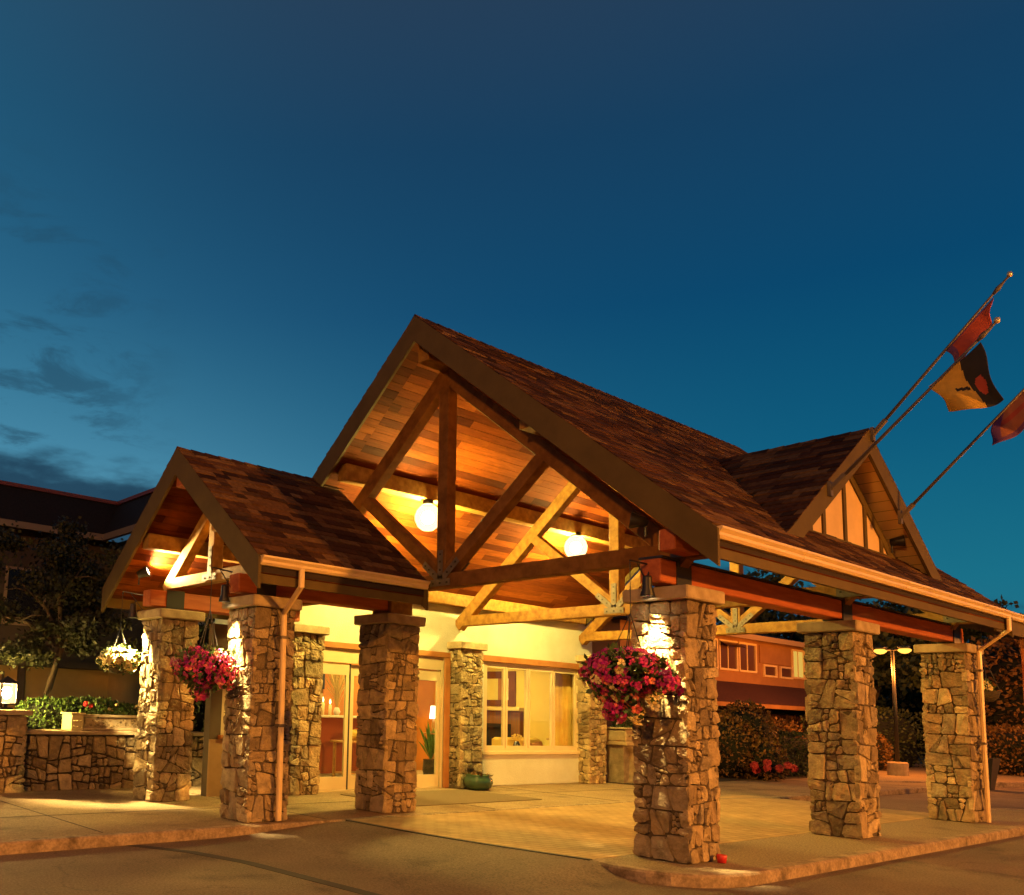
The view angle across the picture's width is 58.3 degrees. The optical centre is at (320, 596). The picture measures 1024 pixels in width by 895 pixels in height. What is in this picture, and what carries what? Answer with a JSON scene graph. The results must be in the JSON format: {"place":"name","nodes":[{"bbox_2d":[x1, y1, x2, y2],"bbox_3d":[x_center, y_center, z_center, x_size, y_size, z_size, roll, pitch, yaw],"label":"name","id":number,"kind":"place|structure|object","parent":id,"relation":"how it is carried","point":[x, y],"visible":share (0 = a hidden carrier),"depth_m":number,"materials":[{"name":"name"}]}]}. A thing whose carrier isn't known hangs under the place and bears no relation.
{"place":"outdoors","nodes":[
{"label":"outdoors","id":0,"kind":"place"},
{"bbox_2d":[429,706,434,732],"bbox_3d":[2.674,2.907,21.017,0.200,0.630,0.197,8,-9,-37],"label":"table lamp","id":1,"kind":"object","parent":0,"point":[432,712],"visible":0.73,"depth_m":20.96,"materials":[{"name":"white fabric"}]},
{"bbox_2d":[0,778,925,840],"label":"sidewalk","id":2,"kind":"structure","parent":0,"point":[99,804],"depth_m":13.52,"materials":[{"name":"concrete"}]},
{"bbox_2d":[0,709,32,792],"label":"wall pier","id":3,"kind":"structure","parent":2,"relation":"on","point":[13,729],"depth_m":14.39,"materials":[{"name":"stone"}]},
{"bbox_2d":[0,676,18,709],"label":"lantern","id":4,"kind":"object","parent":3,"relation":"on","point":[6,692],"visible":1,"depth_m":14.63,"materials":[{"name":"white glass"}]},
{"bbox_2d":[132,608,204,801],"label":"stone column","id":5,"kind":"structure","parent":2,"relation":"on","point":[162,768],"depth_m":13.99,"materials":[{"name":"beige stone"}]},
{"bbox_2d":[101,446,430,820],"bbox_3d":[-0.865,0.562,13.973,3.483,5.305,4.817,8,-9,-37],"label":"porch canopy","id":6,"kind":"object","parent":5,"relation":"on","point":[258,529],"visible":0.96,"depth_m":13.15,"materials":[{"name":"brown wood"}]},
{"bbox_2d":[95,591,142,675],"bbox_3d":[-3.263,0.597,14.535,0.811,1.391,0.715,1,-7,7],"label":"hanging basket","id":7,"kind":"object","parent":6,"relation":"hanging from","point":[122,659],"visible":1,"depth_m":14.30,"materials":[{"name":"white metal"}]},
{"bbox_2d":[128,600,136,617],"bbox_3d":[-3.037,0.192,14.376,0.156,0.305,0.154,8,-9,-37],"label":"spotlight","id":8,"kind":"object","parent":6,"relation":"attached to","point":[132,612],"visible":1,"depth_m":14.33,"materials":[{"name":"black metal"}]},
{"bbox_2d":[137,566,150,584],"bbox_3d":[-2.895,-0.350,14.530,0.231,0.320,0.190,1,-7,7],"label":"floodlight","id":9,"kind":"object","parent":6,"relation":"attached to","point":[145,571],"visible":1,"depth_m":14.48,"materials":[{"name":"black metal"}]},
{"bbox_2d":[170,567,240,701],"bbox_3d":[-1.492,0.506,12.106,0.979,1.863,1.104,8,-9,-37],"label":"hanging basket","id":10,"kind":"object","parent":6,"relation":"hanging from","point":[202,669],"visible":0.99,"depth_m":11.90,"materials":[{"name":"pink plant"}]},
{"bbox_2d":[219,580,229,601],"bbox_3d":[-1.314,-0.081,12.160,0.156,0.305,0.154,8,-9,-37],"label":"spotlight","id":11,"kind":"object","parent":6,"relation":"attached to","point":[224,596],"visible":1,"depth_m":12.11,"materials":[{"name":"black metal"}]},
{"bbox_2d":[219,594,301,822],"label":"stone column","id":12,"kind":"structure","parent":2,"relation":"on","point":[249,760],"depth_m":11.91,"materials":[{"name":"brown stone"}]},
{"bbox_2d":[287,623,329,795],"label":"stone column","id":13,"kind":"structure","parent":2,"relation":"on","point":[305,710],"depth_m":15.79,"materials":[{"name":"beige stone"}]},
{"bbox_2d":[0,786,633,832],"bbox_3d":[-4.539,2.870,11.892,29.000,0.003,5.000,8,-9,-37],"label":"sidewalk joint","id":14,"kind":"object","parent":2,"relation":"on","point":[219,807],"visible":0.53,"depth_m":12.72,"materials":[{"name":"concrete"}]},
{"bbox_2d":[354,612,425,813],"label":"stone column","id":15,"kind":"structure","parent":2,"relation":"on","point":[386,744],"depth_m":13.58,"materials":[{"name":"brown stone"}]},
{"bbox_2d":[198,603,591,796],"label":"lobby building","id":16,"kind":"structure","parent":2,"relation":"on","point":[536,656],"depth_m":19.29,"materials":[{"name":"beige paint"}]},
{"bbox_2d":[218,689,226,738],"bbox_3d":[-1.257,1.787,15.465,1.200,1.380,0.180,8,-9,-37],"label":"window","id":17,"kind":"structure","parent":16,"relation":"in","point":[224,693],"depth_m":15.11,"materials":[{"name":"beige metal"}]},
{"bbox_2d":[322,674,324,688],"bbox_3d":[-0.173,2.009,21.422,0.650,0.420,0.108,8,-9,-37],"label":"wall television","id":18,"kind":"object","parent":16,"relation":"attached to","point":[323,679],"depth_m":21.56,"materials":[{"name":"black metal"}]},
{"bbox_2d":[318,715,358,776],"bbox_3d":[0.101,3.267,19.271,2.020,1.380,0.730,8,-9,-37],"label":"reception desk","id":19,"kind":"object","parent":16,"relation":"on","point":[331,727],"visible":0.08,"depth_m":19.04,"materials":[{"name":"red laminate"}]},
{"bbox_2d":[321,698,324,714],"bbox_3d":[0.047,2.347,19.086,0.070,0.392,0.070,8,-9,-37],"label":"candle","id":20,"kind":"object","parent":19,"relation":"on","point":[322,706],"visible":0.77,"depth_m":19.05,"materials":[{"name":"wax"}]},
{"bbox_2d":[328,699,331,714],"bbox_3d":[0.204,2.388,19.205,0.070,0.352,0.070,8,-9,-37],"label":"candle","id":21,"kind":"object","parent":19,"relation":"on","point":[329,709],"visible":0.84,"depth_m":19.18,"materials":[{"name":"wax"}]},
{"bbox_2d":[325,674,344,714],"bbox_3d":[0.375,2.044,19.467,0.593,1.112,0.665,8,-9,-37],"label":"grass arrangement","id":22,"kind":"object","parent":19,"relation":"on","point":[335,679],"depth_m":19.39,"materials":[{"name":"plant"}]},
{"bbox_2d":[330,740,355,776],"bbox_3d":[0.724,3.466,18.656,0.940,0.867,0.590,8,-9,-37],"label":"lobby table","id":23,"kind":"object","parent":16,"relation":"on","point":[334,771],"visible":0.19,"depth_m":18.56,"materials":[{"name":"brown wood"}]},
{"bbox_2d":[352,729,356,740],"bbox_3d":[0.726,2.920,18.731,0.400,0.234,0.394,8,-9,-37],"label":"bread basket","id":24,"kind":"object","parent":23,"relation":"on","point":[354,733],"visible":0.39,"depth_m":18.58,"materials":[{"name":"wicker"}]},
{"bbox_2d":[317,641,450,791],"bbox_3d":[1.223,2.370,17.368,3.580,2.775,0.180,8,-9,-37],"label":"sliding door","id":25,"kind":"structure","parent":16,"relation":"in","point":[338,652],"depth_m":17.83,"materials":[{"name":"beige metal"}]},
{"bbox_2d":[418,720,434,774],"bbox_3d":[2.589,3.526,20.487,0.782,1.339,0.648,8,-9,-37],"label":"potted snake plant","id":26,"kind":"object","parent":16,"relation":"on","point":[428,764],"visible":0.62,"depth_m":20.44,"materials":[{"name":"green plant"}]},
{"bbox_2d":[487,671,515,705],"bbox_3d":[4.742,2.456,23.675,0.047,0.920,1.170,8,-9,-37],"label":"framed picture","id":27,"kind":"object","parent":16,"relation":"attached to","point":[494,681],"visible":0.56,"depth_m":23.67,"materials":[{"name":"wood"}]},
{"bbox_2d":[486,707,523,745],"bbox_3d":[4.682,3.771,23.337,0.278,1.717,1.580,8,-9,-37],"label":"fireplace","id":28,"kind":"object","parent":16,"relation":"on","point":[515,724],"visible":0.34,"depth_m":23.26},
{"bbox_2d":[492,737,539,745],"bbox_3d":[4.899,3.934,21.855,1.580,0.900,0.850,8,-9,-37],"label":"sofa","id":29,"kind":"object","parent":16,"relation":"on","point":[496,741],"visible":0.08,"depth_m":21.77,"materials":[{"name":"yellow fabric"}]},
{"bbox_2d":[532,741,542,745],"bbox_3d":[5.383,3.829,22.084,0.455,0.455,0.180,8,-9,-37],"label":"cushion","id":30,"kind":"object","parent":29,"relation":"on","point":[539,743],"visible":0.27,"depth_m":22.05,"materials":[{"name":"fabric"}]},
{"bbox_2d":[482,655,579,754],"bbox_3d":[4.834,2.501,20.147,3.610,2.135,0.180,8,-9,-37],"label":"window","id":31,"kind":"structure","parent":16,"relation":"in","point":[506,663],"depth_m":20.03,"materials":[{"name":"beige wood"}]},
{"bbox_2d":[555,673,572,745],"bbox_3d":[5.869,2.963,21.253,0.780,2.800,0.094,8,-9,-37],"label":"curtain","id":32,"kind":"object","parent":16,"relation":"hanging from","point":[563,707],"visible":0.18,"depth_m":21.22,"materials":[{"name":"fabric"}]},
{"bbox_2d":[340,789,541,805],"bbox_3d":[2.209,3.634,16.096,3.200,0.012,1.950,8,-9,-37],"label":"entrance mat","id":33,"kind":"object","parent":2,"relation":"on","point":[441,797],"visible":0.83,"depth_m":16.07,"materials":[{"name":"beige carpet"}]},
{"bbox_2d":[447,641,487,788],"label":"stone column","id":34,"kind":"structure","parent":2,"relation":"on","point":[465,715],"depth_m":18.35,"materials":[{"name":"beige stone"}]},
{"bbox_2d":[463,771,492,790],"bbox_3d":[3.198,3.722,17.996,0.610,0.384,0.631,8,-9,-37],"label":"glazed pot","id":35,"kind":"object","parent":2,"relation":"on","point":[478,781],"visible":0.99,"depth_m":17.78,"materials":[{"name":"green ceramic"}]},
{"bbox_2d":[576,655,606,783],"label":"stone column","id":36,"kind":"structure","parent":2,"relation":"on","point":[592,733],"depth_m":20.94,"materials":[{"name":"beige stone"}]},
{"bbox_2d":[0,787,1023,894],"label":"car park","id":37,"kind":"structure","parent":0,"point":[379,860],"depth_m":9.23,"materials":[{"name":"grey asphalt"}]},
{"bbox_2d":[0,480,154,708],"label":"hotel wing","id":38,"kind":"structure","parent":37,"relation":"on","point":[33,511],"depth_m":23.37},
{"bbox_2d":[0,671,4,706],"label":"window","id":39,"kind":"structure","parent":38,"relation":"in","point":[2,675],"depth_m":22.48,"materials":[{"name":"glass"}]},
{"bbox_2d":[1,566,45,625],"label":"window","id":40,"kind":"structure","parent":38,"relation":"in","point":[9,579],"depth_m":22.98,"materials":[{"name":"black glass"}]},
{"bbox_2d":[20,729,203,790],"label":"garden wall","id":41,"kind":"structure","parent":37,"relation":"on","point":[56,759],"depth_m":15.31,"materials":[{"name":"stone"}]},
{"bbox_2d":[60,712,190,731],"bbox_3d":[-3.481,2.279,16.073,2.390,0.304,0.480,8,-9,-37],"label":"planter box","id":42,"kind":"object","parent":41,"relation":"on","point":[74,721],"visible":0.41,"depth_m":15.55,"materials":[{"name":"stone"}]},
{"bbox_2d":[68,701,100,718],"bbox_3d":[-4.148,1.980,15.577,0.595,0.311,0.292,5,-8,-25],"label":"begonia","id":43,"kind":"object","parent":42,"relation":"in","point":[86,704],"visible":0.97,"depth_m":15.61,"materials":[{"name":"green plant"}]},
{"bbox_2d":[99,703,138,718],"bbox_3d":[-3.398,2.100,16.175,1.356,0.297,0.388,8,-9,-37],"label":"begonia","id":44,"kind":"object","parent":42,"relation":"in","point":[112,711],"visible":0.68,"depth_m":15.94,"materials":[{"name":"green plant"}]},
{"bbox_2d":[126,845,380,894],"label":"car park seam","id":45,"kind":"object","parent":37,"relation":"on","point":[324,882],"visible":1,"depth_m":8.98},
{"bbox_2d":[0,786,926,854],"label":"sidewalk kerb","id":46,"kind":"structure","parent":37,"relation":"on","point":[30,845],"depth_m":10.70,"materials":[{"name":"concrete"}]},
{"bbox_2d":[592,808,1023,887],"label":"traffic island kerb","id":47,"kind":"structure","parent":37,"relation":"on","point":[768,874],"depth_m":9.72,"materials":[{"name":"concrete"}]},
{"bbox_2d":[879,780,1023,786],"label":"parking island kerb","id":48,"kind":"structure","parent":37,"relation":"on","point":[1009,784],"depth_m":26.95,"materials":[{"name":"concrete"}]},
{"bbox_2d":[959,612,1023,696],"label":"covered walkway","id":49,"kind":"structure","parent":37,"relation":"on","point":[1018,625],"depth_m":16.56,"materials":[{"name":"brown paint"}]},
{"bbox_2d":[983,758,1000,789],"bbox_3d":[19.255,5.129,25.749,0.700,0.900,0.650,8,-9,-37],"label":"planter tub","id":50,"kind":"object","parent":37,"relation":"on","point":[993,766],"visible":0.37,"depth_m":25.48,"materials":[{"name":"brown wood"}]},
{"bbox_2d":[0,0,1023,642],"label":"sky","id":51,"kind":"structure","parent":0,"point":[748,225],"materials":[{"name":"blue"}]},
{"bbox_2d":[511,734,522,745],"bbox_3d":[4.649,3.438,21.040,0.267,0.380,0.259,0,-8,15],"label":"flower vase","id":52,"kind":"object","parent":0,"point":[516,743],"visible":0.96,"depth_m":21.00,"materials":[{"name":"beige ceramic"}]},
{"bbox_2d":[353,795,928,859],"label":"driveway","id":53,"kind":"structure","parent":0,"point":[595,831],"depth_m":12.66,"materials":[{"name":"concrete"}]},
{"bbox_2d":[346,820,590,859],"bbox_3d":[1.599,3.000,10.886,0.171,0.094,3.740,9,-10,-42],"label":"driveway edging","id":54,"kind":"object","parent":53,"relation":"on","point":[469,841],"visible":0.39,"depth_m":10.60,"materials":[{"name":"concrete"}]},
{"bbox_2d":[605,756,923,784],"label":"garden soil","id":55,"kind":"structure","parent":0,"point":[723,779],"depth_m":24.18,"materials":[{"name":"brown soil"}]},
{"bbox_2d":[606,700,635,782],"bbox_3d":[7.493,3.399,21.660,1.274,2.250,0.953,8,-9,-37],"label":"stone urn","id":56,"kind":"object","parent":55,"relation":"on","point":[620,757],"visible":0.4,"depth_m":21.29,"materials":[{"name":"stone"}]},
{"bbox_2d":[592,615,808,761],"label":"hotel block","id":57,"kind":"structure","parent":55,"relation":"on","point":[767,671],"depth_m":35.26,"materials":[{"name":"brown"}]},
{"bbox_2d":[714,638,718,668],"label":"window","id":58,"kind":"structure","parent":57,"relation":"in","point":[716,650],"depth_m":33.84,"materials":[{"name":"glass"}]},
{"bbox_2d":[718,639,745,670],"bbox_3d":[15.903,2.258,34.248,1.400,1.170,0.428,8,-9,-37],"label":"window","id":59,"kind":"structure","parent":57,"relation":"in","point":[727,649],"depth_m":34.36,"materials":[{"name":"wood"}]},
{"bbox_2d":[738,642,756,672],"bbox_3d":[16.976,2.429,35.298,1.400,1.170,0.068,8,-9,-37],"label":"window","id":60,"kind":"structure","parent":57,"relation":"in","point":[747,657],"depth_m":35.33,"materials":[{"name":"wood"}]},
{"bbox_2d":[763,664,777,677],"bbox_3d":[18.421,3.054,36.362,1.100,0.500,0.068,8,-9,-37],"label":"window","id":61,"kind":"structure","parent":57,"relation":"in","point":[768,670],"depth_m":36.37,"materials":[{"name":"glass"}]},
{"bbox_2d":[770,712,786,728],"bbox_3d":[18.952,5.515,36.733,1.500,1.450,0.048,8,-9,-37],"label":"window","id":62,"kind":"structure","parent":57,"relation":"in","point":[779,715],"depth_m":36.90,"materials":[{"name":"black"}]},
{"bbox_2d":[779,666,792,679],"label":"window","id":63,"kind":"structure","parent":57,"relation":"in","point":[784,672],"depth_m":37.19,"materials":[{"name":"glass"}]},
{"bbox_2d":[791,649,804,679],"bbox_3d":[20.408,2.898,37.929,1.100,1.240,0.068,8,-9,-37],"label":"window","id":64,"kind":"structure","parent":57,"relation":"in","point":[797,661],"depth_m":37.94,"materials":[{"name":"yellow glass"}]},
{"bbox_2d":[794,713,808,731],"bbox_3d":[20.688,5.745,38.065,1.500,1.450,0.048,8,-9,-37],"label":"window","id":65,"kind":"structure","parent":57,"relation":"in","point":[797,717],"depth_m":37.93,"materials":[{"name":"black"}]},
{"bbox_2d":[717,698,798,780],"bbox_3d":[11.764,4.139,25.197,2.647,2.562,2.959,0,-7,14],"label":"rose bush","id":66,"kind":"object","parent":55,"relation":"on","point":[749,744],"visible":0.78,"depth_m":24.44,"materials":[{"name":"green plant"}]},
{"bbox_2d":[721,717,806,738],"bbox_3d":[14.670,5.132,30.214,6.557,2.229,1.513,8,-9,-37],"label":"clipped hedge","id":67,"kind":"object","parent":55,"relation":"on","point":[777,722],"visible":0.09,"depth_m":31.07,"materials":[{"name":"green plant"}]},
{"bbox_2d":[716,568,816,642],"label":"shade tree","id":68,"kind":"object","parent":55,"relation":"on","point":[771,616],"visible":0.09,"depth_m":49.29,"materials":[{"name":"green plant"}]},
{"bbox_2d":[743,730,809,776],"bbox_3d":[13.948,4.890,27.262,4.235,1.628,2.096,8,-9,-37],"label":"clipped hedge","id":69,"kind":"object","parent":55,"relation":"on","point":[797,751],"visible":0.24,"depth_m":26.49,"materials":[{"name":"green plant"}]},
{"bbox_2d":[876,732,893,770],"bbox_3d":[19.871,5.749,32.460,1.917,1.911,1.876,8,-9,-37],"label":"shrub mass","id":70,"kind":"object","parent":55,"relation":"on","point":[883,756],"visible":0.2,"depth_m":31.86,"materials":[{"name":"green plant"}]},
{"bbox_2d":[859,599,914,713],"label":"shade tree","id":71,"kind":"object","parent":55,"relation":"on","point":[900,608],"visible":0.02,"depth_m":49.59,"materials":[{"name":"green plant"}]},
{"bbox_2d":[878,689,925,755],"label":"tall hedge","id":72,"kind":"object","parent":55,"relation":"on","point":[916,709],"depth_m":52.44,"materials":[{"name":"green plant"}]},
{"bbox_2d":[871,600,934,707],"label":"shade tree","id":73,"kind":"object","parent":55,"relation":"on","point":[907,666],"visible":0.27,"depth_m":40.19,"materials":[{"name":"green plant"}]},
{"bbox_2d":[876,594,1022,713],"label":"shade tree","id":74,"kind":"object","parent":55,"relation":"on","point":[968,633],"visible":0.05,"depth_m":45.27,"materials":[{"name":"green plant"}]},
{"bbox_2d":[963,614,1023,655],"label":"shade tree","id":75,"kind":"object","parent":55,"relation":"on","point":[996,647],"visible":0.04,"depth_m":44.37,"materials":[{"name":"green plant"}]},
{"bbox_2d":[604,809,1023,871],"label":"traffic island","id":76,"kind":"structure","parent":0,"point":[750,854],"depth_m":11.41,"materials":[{"name":"beige concrete"}]},
{"bbox_2d":[302,314,1013,822],"bbox_3d":[5.194,-0.036,15.744,9.903,7.393,9.223,8,-9,-37],"label":"entrance canopy","id":77,"kind":"object","parent":76,"relation":"on","point":[518,470],"visible":0.93,"depth_m":13.35,"materials":[{"name":"brown wood"}]},
{"bbox_2d":[422,499,433,523],"bbox_3d":[1.897,-1.444,15.694,0.464,0.580,0.464,8,-9,-37],"label":"globe lamp","id":78,"kind":"object","parent":77,"relation":"hanging from","point":[427,517],"visible":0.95,"depth_m":15.63,"materials":[{"name":"white glass"}]},
{"bbox_2d":[570,531,580,552],"bbox_3d":[5.253,-1.059,18.274,0.464,0.580,0.464,8,-9,-37],"label":"globe lamp","id":79,"kind":"object","parent":77,"relation":"hanging from","point":[575,547],"visible":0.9,"depth_m":18.20,"materials":[{"name":"white glass"}]},
{"bbox_2d":[578,559,683,724],"bbox_3d":[3.380,0.498,9.789,1.030,1.819,1.047,1,-7,9],"label":"hanging basket","id":80,"kind":"object","parent":77,"relation":"hanging from","point":[626,673],"visible":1,"depth_m":9.53,"materials":[{"name":"pink plant"}]},
{"bbox_2d":[629,512,647,536],"bbox_3d":[3.663,-0.832,10.223,0.212,0.289,0.190,-1,-8,20],"label":"floodlight","id":81,"kind":"object","parent":77,"relation":"attached to","point":[636,520],"visible":1,"depth_m":10.17,"materials":[{"name":"black metal"}]},
{"bbox_2d":[640,571,654,596],"bbox_3d":[3.669,-0.157,9.974,0.156,0.305,0.154,8,-9,-37],"label":"spotlight","id":82,"kind":"object","parent":77,"relation":"attached to","point":[647,590],"visible":1,"depth_m":9.93,"materials":[{"name":"black metal"}]},
{"bbox_2d":[889,535,905,552],"bbox_3d":[9.023,-0.826,13.883,0.209,0.281,0.190,-2,-8,31],"label":"floodlight","id":83,"kind":"object","parent":77,"relation":"attached to","point":[898,541],"visible":1,"depth_m":13.84,"materials":[{"name":"black metal"}]},
{"bbox_2d":[827,317,1000,496],"bbox_3d":[7.436,-2.335,11.205,0.080,1.855,1.984,8,-9,-37],"label":"flagpole","id":84,"kind":"object","parent":77,"relation":"attached to","point":[831,486],"visible":1,"depth_m":11.28,"materials":[{"name":"metal"}]},
{"bbox_2d":[929,342,1003,411],"bbox_3d":[7.811,-2.639,10.772,0.146,0.823,0.743,8,-9,-37],"label":"flag","id":85,"kind":"object","parent":84,"relation":"attached to","point":[965,382],"visible":1,"depth_m":10.72,"materials":[{"name":"fabric"}]},
{"bbox_2d":[870,271,1012,441],"bbox_3d":[8.587,-3.289,12.330,0.080,1.940,1.779,8,-9,-37],"label":"flagpole","id":86,"kind":"object","parent":77,"relation":"attached to","point":[877,428],"visible":1,"depth_m":12.41,"materials":[{"name":"metal"}]},
{"bbox_2d":[947,297,993,361],"bbox_3d":[8.830,-3.596,12.071,0.106,0.792,0.579,8,-9,-37],"label":"flag","id":87,"kind":"object","parent":86,"relation":"attached to","point":[975,328],"visible":0.84,"depth_m":12.04,"materials":[{"name":"red fabric"}]},
{"bbox_2d":[897,388,1023,523],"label":"flagpole","id":88,"kind":"object","parent":77,"relation":"attached to","point":[905,512],"visible":1,"depth_m":12.86,"materials":[{"name":"metal"}]},
{"bbox_2d":[991,392,1023,444],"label":"flag","id":89,"kind":"object","parent":88,"relation":"attached to","point":[1008,423],"visible":1,"depth_m":12.36,"materials":[{"name":"fabric"}]},
{"bbox_2d":[980,625,1000,702],"bbox_3d":[12.053,1.229,16.151,0.480,1.447,0.484,8,-9,-37],"label":"hanging basket","id":90,"kind":"object","parent":77,"relation":"hanging from","point":[991,694],"visible":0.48,"depth_m":15.95,"materials":[{"name":"green metal"}]},
{"bbox_2d":[622,584,724,864],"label":"stone column","id":91,"kind":"structure","parent":76,"relation":"on","point":[676,791],"depth_m":9.81,"materials":[{"name":"brown stone"}]},
{"bbox_2d":[716,854,726,862],"bbox_3d":[4.364,2.852,9.655,0.110,0.085,0.107,8,-9,-37],"label":"votive cup","id":92,"kind":"object","parent":76,"relation":"on","point":[721,858],"visible":1,"depth_m":9.62,"materials":[{"name":"red glass"}]},
{"bbox_2d":[796,620,881,839],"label":"stone column","id":93,"kind":"structure","parent":76,"relation":"on","point":[842,722],"depth_m":12.48,"materials":[{"name":"beige stone"}]},
{"bbox_2d":[913,643,985,822],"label":"stone column","id":94,"kind":"structure","parent":76,"relation":"on","point":[949,691],"depth_m":15.17,"materials":[{"name":"beige stone"}]},
{"bbox_2d":[878,758,1023,781],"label":"parking island","id":95,"kind":"structure","parent":0,"point":[916,773],"depth_m":29.11,"materials":[{"name":"beige concrete"}]},
{"bbox_2d":[798,705,925,768],"bbox_3d":[21.349,5.769,34.625,9.252,3.096,2.424,8,-9,-37],"label":"clipped hedge","id":96,"kind":"object","parent":95,"relation":"on","point":[908,751],"visible":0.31,"depth_m":34.71,"materials":[{"name":"green plant"}]},
{"bbox_2d":[874,645,911,775],"bbox_3d":[18.863,3.792,29.134,0.600,4.340,1.120,8,-9,-37],"label":"street lamp","id":97,"kind":"object","parent":95,"relation":"on","point":[896,767],"visible":0.98,"depth_m":29.01,"materials":[{"name":"metal"}]},
{"bbox_2d":[964,634,1023,733],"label":"conifer screen","id":98,"kind":"object","parent":95,"relation":"on","point":[1006,707],"visible":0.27,"depth_m":36.54,"materials":[{"name":"green plant"}]},
{"bbox_2d":[981,724,1023,775],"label":"clipped hedge","id":99,"kind":"object","parent":95,"relation":"on","point":[1007,749],"visible":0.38,"depth_m":31.71,"materials":[{"name":"green plant"}]},
{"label":"planting bed","id":100,"kind":"structure","parent":0,"visible":0},
{"bbox_2d":[0,515,142,701],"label":"garden tree","id":101,"kind":"object","parent":100,"relation":"on","point":[85,582],"visible":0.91,"depth_m":16.57,"materials":[{"name":"green plant"}]},
{"bbox_2d":[15,694,138,729],"bbox_3d":[-4.158,2.360,16.520,3.314,1.086,0.996,8,-10,-41],"label":"hedge","id":102,"kind":"object","parent":100,"relation":"on","point":[46,715],"visible":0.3,"depth_m":15.70,"materials":[{"name":"green plant"}]},
{"bbox_2d":[192,618,213,731],"bbox_3d":[-2.615,1.768,18.085,1.733,3.265,1.442,8,-9,-37],"label":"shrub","id":103,"kind":"object","parent":100,"relation":"on","point":[199,716],"visible":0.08,"depth_m":17.66,"materials":[{"name":"green plant"}]}
]}

